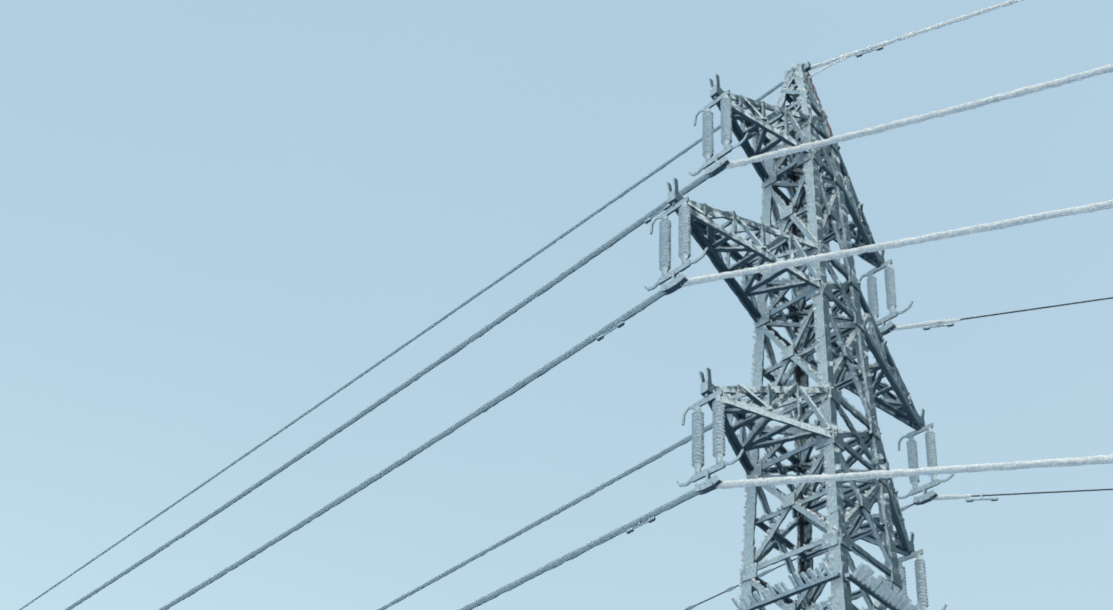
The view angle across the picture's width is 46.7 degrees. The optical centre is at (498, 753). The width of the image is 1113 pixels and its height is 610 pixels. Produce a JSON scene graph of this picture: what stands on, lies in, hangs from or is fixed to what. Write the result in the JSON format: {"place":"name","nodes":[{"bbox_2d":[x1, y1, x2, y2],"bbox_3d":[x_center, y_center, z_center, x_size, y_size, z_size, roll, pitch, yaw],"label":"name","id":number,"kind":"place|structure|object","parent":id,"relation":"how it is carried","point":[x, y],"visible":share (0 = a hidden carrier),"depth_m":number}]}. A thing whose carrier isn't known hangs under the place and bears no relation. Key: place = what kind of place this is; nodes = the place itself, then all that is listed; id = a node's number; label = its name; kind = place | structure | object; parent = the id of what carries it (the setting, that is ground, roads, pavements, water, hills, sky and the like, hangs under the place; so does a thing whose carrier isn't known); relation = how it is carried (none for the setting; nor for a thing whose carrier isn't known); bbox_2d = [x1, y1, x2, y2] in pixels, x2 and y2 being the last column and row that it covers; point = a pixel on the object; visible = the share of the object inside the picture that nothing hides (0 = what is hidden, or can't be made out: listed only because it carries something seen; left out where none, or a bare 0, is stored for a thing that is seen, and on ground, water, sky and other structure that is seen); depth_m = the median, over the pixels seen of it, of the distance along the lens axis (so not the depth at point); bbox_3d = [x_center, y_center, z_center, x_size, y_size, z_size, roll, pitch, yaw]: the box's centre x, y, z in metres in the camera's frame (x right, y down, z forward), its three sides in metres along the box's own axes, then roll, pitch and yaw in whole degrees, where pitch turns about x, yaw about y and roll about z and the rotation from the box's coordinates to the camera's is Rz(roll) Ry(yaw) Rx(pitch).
{"place":"outdoors","nodes":[
{"label":"outdoors","id":0,"kind":"place"},
{"bbox_2d":[0,0,1112,609],"label":"sky","id":1,"kind":"structure","parent":0,"point":[217,217]},
{"bbox_3d":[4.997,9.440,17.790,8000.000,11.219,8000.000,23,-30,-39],"label":"snowy ground","id":2,"kind":"object","parent":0,"visible":0},
{"bbox_2d":[19,0,1112,609],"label":"transmission tower","id":3,"kind":"structure","parent":2,"relation":"on","point":[815,210],"depth_m":24.33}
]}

